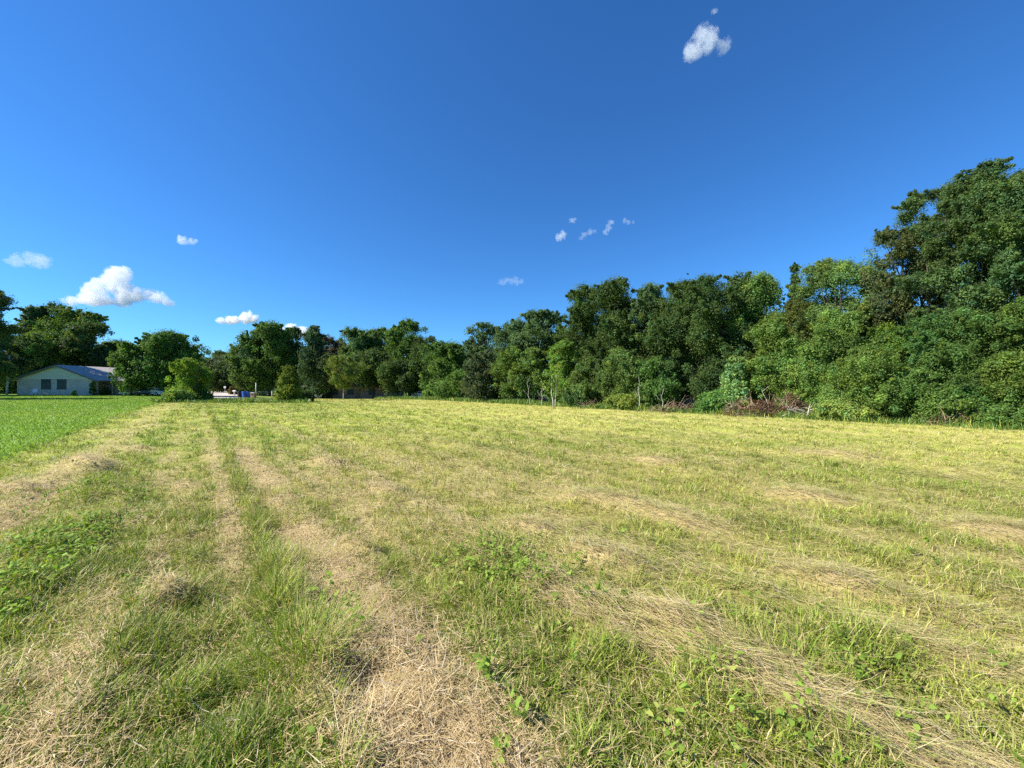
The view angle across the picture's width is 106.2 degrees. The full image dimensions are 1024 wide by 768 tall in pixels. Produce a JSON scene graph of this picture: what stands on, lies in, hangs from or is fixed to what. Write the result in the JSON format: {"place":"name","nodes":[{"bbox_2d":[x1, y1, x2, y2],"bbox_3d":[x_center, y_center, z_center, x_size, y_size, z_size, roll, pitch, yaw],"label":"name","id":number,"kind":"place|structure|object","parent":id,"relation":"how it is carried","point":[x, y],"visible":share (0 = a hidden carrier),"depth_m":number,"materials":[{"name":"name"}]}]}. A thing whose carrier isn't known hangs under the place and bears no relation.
{"place":"outdoors","nodes":[
{"label":"outdoors","id":0,"kind":"place"},
{"bbox_2d":[0,394,165,460],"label":"lawn grass","id":1,"kind":"structure","parent":0,"point":[86,405],"depth_m":25.91,"materials":[{"name":"green plant"}]},
{"bbox_2d":[207,391,239,397],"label":"road","id":2,"kind":"structure","parent":0,"point":[220,394],"depth_m":79.33,"materials":[{"name":"white"}]},
{"bbox_2d":[0,392,1023,767],"bbox_3d":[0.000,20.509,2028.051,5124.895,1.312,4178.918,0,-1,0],"label":"ground","id":3,"kind":"structure","parent":0,"point":[94,464],"depth_m":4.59,"materials":[{"name":"plant"}]},
{"bbox_2d":[0,313,19,393],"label":"broadleaf tree","id":4,"kind":"object","parent":3,"relation":"on","point":[7,370],"visible":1,"depth_m":49.30,"materials":[{"name":"green plant"}]},
{"bbox_2d":[0,290,40,384],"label":"broadleaf tree","id":5,"kind":"object","parent":3,"relation":"on","point":[6,302],"visible":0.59,"depth_m":63.54,"materials":[{"name":"green plant"}]},
{"bbox_2d":[0,332,42,393],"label":"broadleaf tree","id":6,"kind":"object","parent":3,"relation":"on","point":[17,343],"visible":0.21,"depth_m":76.62,"materials":[{"name":"green plant"}]},
{"bbox_2d":[0,331,71,393],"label":"broadleaf tree","id":7,"kind":"object","parent":3,"relation":"on","point":[39,346],"visible":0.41,"depth_m":78.89,"materials":[{"name":"green plant"}]},
{"bbox_2d":[15,304,59,364],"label":"broadleaf tree","id":8,"kind":"object","parent":3,"relation":"on","point":[26,316],"visible":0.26,"depth_m":91.10,"materials":[{"name":"green plant"}]},
{"bbox_2d":[13,299,76,362],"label":"broadleaf tree","id":9,"kind":"object","parent":3,"relation":"on","point":[49,306],"visible":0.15,"depth_m":93.92,"materials":[{"name":"green plant"}]},
{"bbox_2d":[26,303,109,365],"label":"broadleaf tree","id":10,"kind":"object","parent":3,"relation":"on","point":[52,326],"visible":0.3,"depth_m":89.25,"materials":[{"name":"green plant"}]},
{"bbox_2d":[9,365,137,394],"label":"grey house","id":11,"kind":"structure","parent":3,"relation":"on","point":[59,380],"depth_m":63.00,"materials":[{"name":"paint"}]},
{"bbox_2d":[41,379,50,388],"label":"window","id":12,"kind":"structure","parent":11,"relation":"in","point":[45,383],"depth_m":62.99,"materials":[{"name":"grey glass"}]},
{"bbox_2d":[57,379,66,388],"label":"window","id":13,"kind":"structure","parent":11,"relation":"in","point":[61,383],"depth_m":62.99,"materials":[{"name":"grey glass"}]},
{"bbox_2d":[52,319,117,367],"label":"broadleaf tree","id":14,"kind":"object","parent":3,"relation":"on","point":[85,353],"visible":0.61,"depth_m":86.13,"materials":[{"name":"green plant"}]},
{"bbox_2d":[88,381,96,394],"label":"corner shrub","id":15,"kind":"object","parent":3,"relation":"on","point":[92,388],"visible":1,"depth_m":62.57,"materials":[{"name":"green plant"}]},
{"bbox_2d":[98,387,110,394],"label":"corner shrub","id":16,"kind":"object","parent":3,"relation":"on","point":[104,391],"visible":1,"depth_m":63.46,"materials":[{"name":"green plant"}]},
{"bbox_2d":[94,338,124,360],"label":"broadleaf tree","id":17,"kind":"object","parent":3,"relation":"on","point":[109,344],"visible":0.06,"depth_m":103.65,"materials":[{"name":"green plant"}]},
{"bbox_2d":[105,340,151,395],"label":"broadleaf tree","id":18,"kind":"object","parent":3,"relation":"on","point":[127,352],"visible":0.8,"depth_m":62.20,"materials":[{"name":"green plant"}]},
{"bbox_2d":[145,387,164,395],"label":"parked car","id":19,"kind":"object","parent":3,"relation":"on","point":[157,392],"visible":0.55,"depth_m":64.02,"materials":[{"name":"white paint"}]},
{"bbox_2d":[122,328,211,394],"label":"broadleaf tree","id":20,"kind":"object","parent":3,"relation":"on","point":[161,346],"visible":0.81,"depth_m":63.76,"materials":[{"name":"green plant"}]},
{"bbox_2d":[159,387,200,401],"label":"thicket shrub","id":21,"kind":"object","parent":3,"relation":"on","point":[183,394],"visible":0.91,"depth_m":41.10,"materials":[{"name":"green plant"}]},
{"bbox_2d":[161,357,215,400],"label":"thicket shrub","id":22,"kind":"object","parent":3,"relation":"on","point":[190,370],"visible":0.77,"depth_m":42.74,"materials":[{"name":"green plant"}]},
{"bbox_2d":[201,350,226,390],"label":"broadleaf tree","id":23,"kind":"object","parent":3,"relation":"on","point":[216,351],"visible":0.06,"depth_m":117.27,"materials":[{"name":"green plant"}]},
{"bbox_2d":[200,350,265,391],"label":"live oak","id":24,"kind":"object","parent":3,"relation":"on","point":[218,364],"visible":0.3,"depth_m":103.80,"materials":[{"name":"green plant"}]},
{"bbox_2d":[224,329,269,391],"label":"broadleaf tree","id":25,"kind":"object","parent":3,"relation":"on","point":[235,376],"visible":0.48,"depth_m":81.75,"materials":[{"name":"green plant"}]},
{"bbox_2d":[238,319,297,395],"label":"broadleaf tree","id":26,"kind":"object","parent":3,"relation":"on","point":[276,337],"visible":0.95,"depth_m":80.70,"materials":[{"name":"green plant"}]},
{"bbox_2d":[264,326,307,387],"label":"broadleaf tree","id":27,"kind":"object","parent":3,"relation":"on","point":[296,344],"visible":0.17,"depth_m":86.39,"materials":[{"name":"green plant"}]},
{"bbox_2d":[272,365,305,400],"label":"young tree","id":28,"kind":"object","parent":3,"relation":"on","point":[288,381],"visible":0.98,"depth_m":42.48,"materials":[{"name":"green plant"}]},
{"bbox_2d":[302,390,315,401],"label":"thicket shrub","id":29,"kind":"object","parent":3,"relation":"on","point":[309,395],"visible":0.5,"depth_m":44.71,"materials":[{"name":"green plant"}]},
{"bbox_2d":[295,324,333,398],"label":"cedar tree","id":30,"kind":"object","parent":3,"relation":"on","point":[315,343],"visible":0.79,"depth_m":74.91,"materials":[{"name":"green plant"}]},
{"bbox_2d":[296,350,343,398],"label":"broadleaf tree","id":31,"kind":"object","parent":3,"relation":"on","point":[321,361],"visible":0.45,"depth_m":73.55,"materials":[{"name":"green plant"}]},
{"bbox_2d":[322,333,346,355],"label":"broadleaf tree","id":32,"kind":"object","parent":3,"relation":"on","point":[333,345],"visible":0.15,"depth_m":88.50,"materials":[{"name":"green plant"}]},
{"bbox_2d":[323,355,371,399],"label":"vase tree","id":33,"kind":"object","parent":3,"relation":"on","point":[334,370],"visible":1,"depth_m":49.42,"materials":[{"name":"green plant"}]},
{"bbox_2d":[301,381,403,398],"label":"tan house","id":34,"kind":"structure","parent":3,"relation":"on","point":[348,394],"depth_m":78.98,"materials":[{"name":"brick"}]},
{"bbox_2d":[337,325,377,380],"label":"broadleaf tree","id":35,"kind":"object","parent":3,"relation":"on","point":[357,339],"visible":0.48,"depth_m":81.20,"materials":[{"name":"green plant"}]},
{"bbox_2d":[350,347,399,398],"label":"broadleaf tree","id":36,"kind":"object","parent":3,"relation":"on","point":[373,357],"visible":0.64,"depth_m":74.11,"materials":[{"name":"green plant"}]},
{"bbox_2d":[365,325,398,352],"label":"broadleaf tree","id":37,"kind":"object","parent":3,"relation":"on","point":[376,337],"visible":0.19,"depth_m":83.14,"materials":[{"name":"green plant"}]},
{"bbox_2d":[374,356,422,396],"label":"broadleaf tree","id":38,"kind":"object","parent":3,"relation":"on","point":[393,375],"visible":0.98,"depth_m":70.70,"materials":[{"name":"green plant"}]},
{"bbox_2d":[379,318,429,396],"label":"broadleaf tree","id":39,"kind":"object","parent":3,"relation":"on","point":[394,334],"visible":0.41,"depth_m":77.64,"materials":[{"name":"green plant"}]},
{"bbox_2d":[405,335,436,391],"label":"broadleaf tree","id":40,"kind":"object","parent":3,"relation":"on","point":[428,340],"visible":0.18,"depth_m":74.77,"materials":[{"name":"green plant"}]},
{"bbox_2d":[421,377,454,397],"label":"broadleaf shrub","id":41,"kind":"object","parent":3,"relation":"on","point":[428,392],"visible":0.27,"depth_m":56.01,"materials":[{"name":"green plant"}]},
{"bbox_2d":[418,339,469,391],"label":"broadleaf tree","id":42,"kind":"object","parent":3,"relation":"on","point":[446,359],"visible":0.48,"depth_m":57.82,"materials":[{"name":"green plant"}]},
{"bbox_2d":[430,369,468,397],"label":"broadleaf shrub","id":43,"kind":"object","parent":3,"relation":"on","point":[452,383],"visible":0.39,"depth_m":48.22,"materials":[{"name":"green plant"}]},
{"bbox_2d":[458,349,505,400],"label":"broadleaf shrub","id":44,"kind":"object","parent":3,"relation":"on","point":[477,379],"visible":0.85,"depth_m":42.85,"materials":[{"name":"green plant"}]},
{"bbox_2d":[462,321,505,368],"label":"broadleaf tree","id":45,"kind":"object","parent":3,"relation":"on","point":[482,337],"visible":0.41,"depth_m":49.52,"materials":[{"name":"green plant"}]},
{"bbox_2d":[0,401,1023,767],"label":"broadleaf weeds","id":46,"kind":"object","parent":3,"relation":"on","point":[98,527],"visible":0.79,"depth_m":2.81,"materials":[{"name":"green plant"}]},
{"bbox_2d":[486,321,537,398],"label":"broadleaf tree","id":47,"kind":"object","parent":3,"relation":"on","point":[502,335],"visible":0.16,"depth_m":45.11,"materials":[{"name":"green plant"}]},
{"bbox_2d":[0,400,1023,767],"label":"dry straw","id":48,"kind":"object","parent":3,"relation":"on","point":[430,742],"visible":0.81,"depth_m":2.25,"materials":[{"name":"beige plant"}]},
{"bbox_2d":[490,346,535,399],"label":"young tree","id":49,"kind":"object","parent":3,"relation":"on","point":[503,365],"visible":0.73,"depth_m":40.00,"materials":[{"name":"green plant"}]},
{"bbox_2d":[12,398,1023,457],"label":"field grass","id":50,"kind":"structure","parent":3,"relation":"on","point":[218,422],"depth_m":13.38,"materials":[{"name":"plant"}]},
{"bbox_2d":[509,346,552,399],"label":"young tree","id":51,"kind":"object","parent":3,"relation":"on","point":[530,360],"visible":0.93,"depth_m":37.80,"materials":[{"name":"green plant"}]},
{"bbox_2d":[505,308,564,400],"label":"broadleaf tree","id":52,"kind":"object","parent":3,"relation":"on","point":[539,324],"visible":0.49,"depth_m":41.02,"materials":[{"name":"green plant"}]},
{"bbox_2d":[539,361,563,408],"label":"forked sapling","id":53,"kind":"object","parent":3,"relation":"on","point":[557,366],"visible":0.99,"depth_m":28.56,"materials":[{"name":"green plant"}]},
{"bbox_2d":[546,324,573,397],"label":"broadleaf tree","id":54,"kind":"object","parent":3,"relation":"on","point":[559,329],"visible":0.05,"depth_m":39.54,"materials":[{"name":"green plant"}]},
{"bbox_2d":[543,339,582,403],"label":"young tree","id":55,"kind":"object","parent":3,"relation":"on","point":[562,352],"visible":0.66,"depth_m":34.91,"materials":[{"name":"green plant"}]},
{"bbox_2d":[560,384,602,407],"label":"broadleaf shrub","id":56,"kind":"object","parent":3,"relation":"on","point":[570,399],"visible":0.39,"depth_m":31.22,"materials":[{"name":"green plant"}]},
{"bbox_2d":[557,355,613,406],"bbox_3d":[6.357,0.185,33.027,5.112,5.362,5.247,0,-1,-30],"label":"broadleaf shrub","id":57,"kind":"object","parent":3,"relation":"on","point":[579,381],"visible":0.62,"depth_m":32.16,"materials":[{"name":"green plant"}]},
{"bbox_2d":[553,280,622,369],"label":"broadleaf tree","id":58,"kind":"object","parent":3,"relation":"on","point":[578,322],"visible":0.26,"depth_m":35.72,"materials":[{"name":"green plant"}]},
{"bbox_2d":[579,274,651,387],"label":"broadleaf tree","id":59,"kind":"object","parent":3,"relation":"on","point":[612,326],"visible":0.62,"depth_m":32.39,"materials":[{"name":"green plant"}]},
{"bbox_2d":[593,345,654,403],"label":"young tree","id":60,"kind":"object","parent":3,"relation":"on","point":[623,367],"visible":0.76,"depth_m":29.65,"materials":[{"name":"green plant"}]},
{"bbox_2d":[602,391,651,409],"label":"broadleaf shrub","id":61,"kind":"object","parent":3,"relation":"on","point":[630,400],"visible":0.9,"depth_m":27.42,"materials":[{"name":"green plant"}]},
{"bbox_2d":[258,410,1023,767],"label":"cut grass row","id":62,"kind":"object","parent":3,"relation":"on","point":[776,652],"visible":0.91,"depth_m":2.24,"materials":[{"name":"plant"}]},
{"bbox_2d":[616,282,669,383],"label":"broadleaf tree","id":63,"kind":"object","parent":3,"relation":"on","point":[645,301],"visible":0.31,"depth_m":31.74,"materials":[{"name":"green plant"}]},
{"bbox_2d":[631,355,684,407],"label":"young tree","id":64,"kind":"object","parent":3,"relation":"on","point":[651,387],"visible":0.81,"depth_m":27.40,"materials":[{"name":"green plant"}]},
{"bbox_2d":[637,396,696,412],"bbox_3d":[10.733,1.375,24.966,5.144,1.371,2.111,0,-1,0],"label":"brush pile","id":65,"kind":"object","parent":3,"relation":"on","point":[666,409],"visible":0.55,"depth_m":24.73,"materials":[{"name":"brown plant"}]},
{"bbox_2d":[634,278,715,406],"bbox_3d":[12.645,-3.180,30.033,6.376,10.249,7.262,0,-1,0],"label":"broadleaf tree","id":66,"kind":"object","parent":3,"relation":"on","point":[662,337],"visible":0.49,"depth_m":28.33,"materials":[{"name":"green plant"}]},
{"bbox_2d":[666,276,731,405],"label":"broadleaf tree","id":67,"kind":"object","parent":3,"relation":"on","point":[689,397],"visible":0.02,"depth_m":29.38,"materials":[{"name":"green plant"}]},
{"bbox_2d":[669,322,738,400],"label":"young tree","id":68,"kind":"object","parent":3,"relation":"on","point":[704,338],"visible":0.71,"depth_m":26.29,"materials":[{"name":"green plant"}]},
{"bbox_2d":[403,273,1017,398],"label":"woodland","id":69,"kind":"object","parent":3,"relation":"on","point":[828,297],"visible":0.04,"depth_m":44.02,"materials":[{"name":"green plant"}]},
{"bbox_2d":[690,389,737,413],"bbox_3d":[12.585,1.304,24.022,2.734,2.132,3.055,0,-1,0],"label":"broadleaf shrub","id":70,"kind":"object","parent":3,"relation":"on","point":[709,401],"visible":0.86,"depth_m":23.35,"materials":[{"name":"green plant"}]},
{"bbox_2d":[673,269,765,402],"bbox_3d":[14.599,-3.076,27.506,5.940,9.938,6.122,0,-1,0],"label":"broadleaf tree","id":71,"kind":"object","parent":3,"relation":"on","point":[710,300],"visible":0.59,"depth_m":26.38,"materials":[{"name":"green plant"}]},
{"bbox_2d":[717,354,756,411],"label":"holly tree","id":72,"kind":"object","parent":3,"relation":"on","point":[733,383],"visible":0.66,"depth_m":23.31,"materials":[{"name":"green plant"}]},
{"bbox_2d":[722,396,751,414],"bbox_3d":[13.057,1.222,22.112,1.820,1.584,1.723,0,-1,41],"label":"brush pile","id":73,"kind":"object","parent":3,"relation":"on","point":[734,406],"visible":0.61,"depth_m":22.09,"materials":[{"name":"brown plant"}]},
{"bbox_2d":[724,391,790,417],"bbox_3d":[13.778,1.194,21.049,3.956,1.665,2.093,0,-1,0],"label":"brush pile","id":74,"kind":"object","parent":3,"relation":"on","point":[758,406],"visible":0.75,"depth_m":21.02,"materials":[{"name":"brown plant"}]},
{"bbox_2d":[718,270,817,361],"bbox_3d":[17.587,-2.911,26.678,6.409,9.905,6.329,0,-1,0],"label":"broadleaf tree","id":75,"kind":"object","parent":3,"relation":"on","point":[763,290],"visible":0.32,"depth_m":25.94,"materials":[{"name":"green plant"}]},
{"bbox_2d":[743,351,808,411],"bbox_3d":[16.019,0.207,22.970,3.637,4.497,3.913,0,-1,-29],"label":"broadleaf shrub","id":76,"kind":"object","parent":3,"relation":"on","point":[757,385],"visible":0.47,"depth_m":22.68,"materials":[{"name":"green plant"}]},
{"bbox_2d":[742,313,810,409],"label":"young tree","id":77,"kind":"object","parent":3,"relation":"on","point":[771,331],"visible":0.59,"depth_m":22.94,"materials":[{"name":"green plant"}]},
{"bbox_2d":[769,392,813,416],"bbox_3d":[15.236,1.166,20.851,2.814,1.722,2.214,1,-1,-43],"label":"brush pile","id":78,"kind":"object","parent":3,"relation":"on","point":[793,406],"visible":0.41,"depth_m":20.71,"materials":[{"name":"brown plant"}]},
{"bbox_2d":[782,262,800,306],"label":"cedar tree","id":79,"kind":"object","parent":3,"relation":"on","point":[794,267],"visible":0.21,"depth_m":26.18,"materials":[{"name":"green plant"}]},
{"bbox_2d":[768,297,816,408],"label":"cedar tree","id":80,"kind":"object","parent":3,"relation":"on","point":[794,313],"visible":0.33,"depth_m":22.61,"materials":[{"name":"green plant"}]},
{"bbox_2d":[795,368,833,411],"bbox_3d":[16.919,0.664,20.944,2.611,3.312,3.062,0,-1,0],"label":"broadleaf shrub","id":81,"kind":"object","parent":3,"relation":"on","point":[817,382],"visible":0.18,"depth_m":20.75,"materials":[{"name":"green plant"}]},
{"bbox_2d":[778,308,876,399],"bbox_3d":[17.629,-0.845,21.248,4.832,6.963,4.321,0,-1,0],"label":"young tree","id":82,"kind":"object","parent":3,"relation":"on","point":[835,331],"visible":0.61,"depth_m":20.77,"materials":[{"name":"green plant"}]},
{"bbox_2d":[786,250,899,373],"bbox_3d":[20.468,-3.211,23.798,5.683,10.170,6.511,0,-1,0],"label":"broadleaf tree","id":83,"kind":"object","parent":3,"relation":"on","point":[830,272],"visible":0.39,"depth_m":23.95,"materials":[{"name":"green plant"}]},
{"bbox_2d":[805,396,887,421],"bbox_3d":[16.471,1.501,19.055,2.789,1.813,3.000,0,-1,25],"label":"broadleaf shrub","id":84,"kind":"object","parent":3,"relation":"on","point":[841,408],"visible":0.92,"depth_m":18.37,"materials":[{"name":"green plant"}]},
{"bbox_2d":[809,341,923,419],"bbox_3d":[17.484,0.279,18.978,4.724,4.820,4.205,0,-1,0],"label":"broadleaf shrub","id":85,"kind":"object","parent":3,"relation":"on","point":[866,372],"visible":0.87,"depth_m":18.11,"materials":[{"name":"green plant"}]},
{"bbox_2d":[860,321,934,370],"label":"young tree","id":86,"kind":"object","parent":3,"relation":"on","point":[874,332],"visible":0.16,"depth_m":19.47,"materials":[{"name":"green plant"}]},
{"bbox_2d":[859,223,943,354],"bbox_3d":[21.500,-3.475,21.260,4.190,10.672,4.048,0,-1,0],"label":"broadleaf tree","id":87,"kind":"object","parent":3,"relation":"on","point":[904,245],"visible":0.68,"depth_m":20.74,"materials":[{"name":"green plant"}]},
{"bbox_2d":[879,367,957,419],"bbox_3d":[18.732,0.805,17.952,3.083,3.250,3.551,0,-1,28],"label":"broadleaf shrub","id":88,"kind":"object","parent":3,"relation":"on","point":[924,378],"visible":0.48,"depth_m":17.23,"materials":[{"name":"green plant"}]},
{"bbox_2d":[878,311,983,416],"bbox_3d":[20.118,-0.531,18.609,4.239,5.856,3.771,0,-1,23],"label":"young tree","id":89,"kind":"object","parent":3,"relation":"on","point":[918,340],"visible":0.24,"depth_m":18.07,"materials":[{"name":"green plant"}]},
{"bbox_2d":[918,404,978,426],"bbox_3d":[18.736,1.436,16.096,3.370,1.198,1.728,0,-1,0],"label":"brush pile","id":90,"kind":"object","parent":3,"relation":"on","point":[944,417],"visible":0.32,"depth_m":15.88,"materials":[{"name":"brown plant"}]},
{"bbox_2d":[904,383,994,424],"bbox_3d":[18.912,1.081,16.767,2.994,2.295,2.960,0,-1,0],"label":"broadleaf shrub","id":91,"kind":"object","parent":3,"relation":"on","point":[932,409],"visible":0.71,"depth_m":16.20,"materials":[{"name":"green plant"}]},
{"bbox_2d":[883,178,1016,327],"bbox_3d":[21.866,-4.285,19.550,4.863,12.277,4.673,0,-1,-39],"label":"broadleaf tree","id":92,"kind":"object","parent":3,"relation":"on","point":[913,203],"visible":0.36,"depth_m":19.30,"materials":[{"name":"green plant"}]},
{"bbox_2d":[904,156,1023,342],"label":"broadleaf tree","id":93,"kind":"object","parent":3,"relation":"on","point":[980,177],"visible":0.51,"depth_m":17.65,"materials":[{"name":"green plant"}]},
{"bbox_2d":[906,307,1023,396],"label":"young tree","id":94,"kind":"object","parent":3,"relation":"on","point":[940,355],"visible":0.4,"depth_m":16.75,"materials":[{"name":"green plant"}]},
{"bbox_2d":[918,296,1023,395],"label":"young tree","id":95,"kind":"object","parent":3,"relation":"on","point":[1015,310],"visible":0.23,"depth_m":16.46,"materials":[{"name":"green plant"}]},
{"bbox_2d":[933,171,1023,358],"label":"broadleaf tree","id":96,"kind":"object","parent":3,"relation":"on","point":[1006,225],"visible":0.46,"depth_m":16.89,"materials":[{"name":"green plant"}]},
{"bbox_2d":[945,366,1023,423],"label":"broadleaf shrub","id":97,"kind":"object","parent":3,"relation":"on","point":[979,393],"visible":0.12,"depth_m":15.86,"materials":[{"name":"green plant"}]},
{"bbox_2d":[959,399,1023,428],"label":"broadleaf shrub","id":98,"kind":"object","parent":3,"relation":"on","point":[1008,409],"visible":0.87,"depth_m":14.96,"materials":[{"name":"green plant"}]},
{"bbox_2d":[969,350,1023,425],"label":"broadleaf shrub","id":99,"kind":"object","parent":3,"relation":"on","point":[1009,382],"visible":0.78,"depth_m":15.19,"materials":[{"name":"green plant"}]},
{"bbox_2d":[0,0,1023,386],"label":"sky","id":100,"kind":"structure","parent":0,"point":[210,170],"materials":[{"name":"blue"}]},
{"bbox_2d":[149,395,1023,430],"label":"verge grass","id":101,"kind":"structure","parent":0,"point":[983,424],"depth_m":25.55,"materials":[{"name":"green plant"}]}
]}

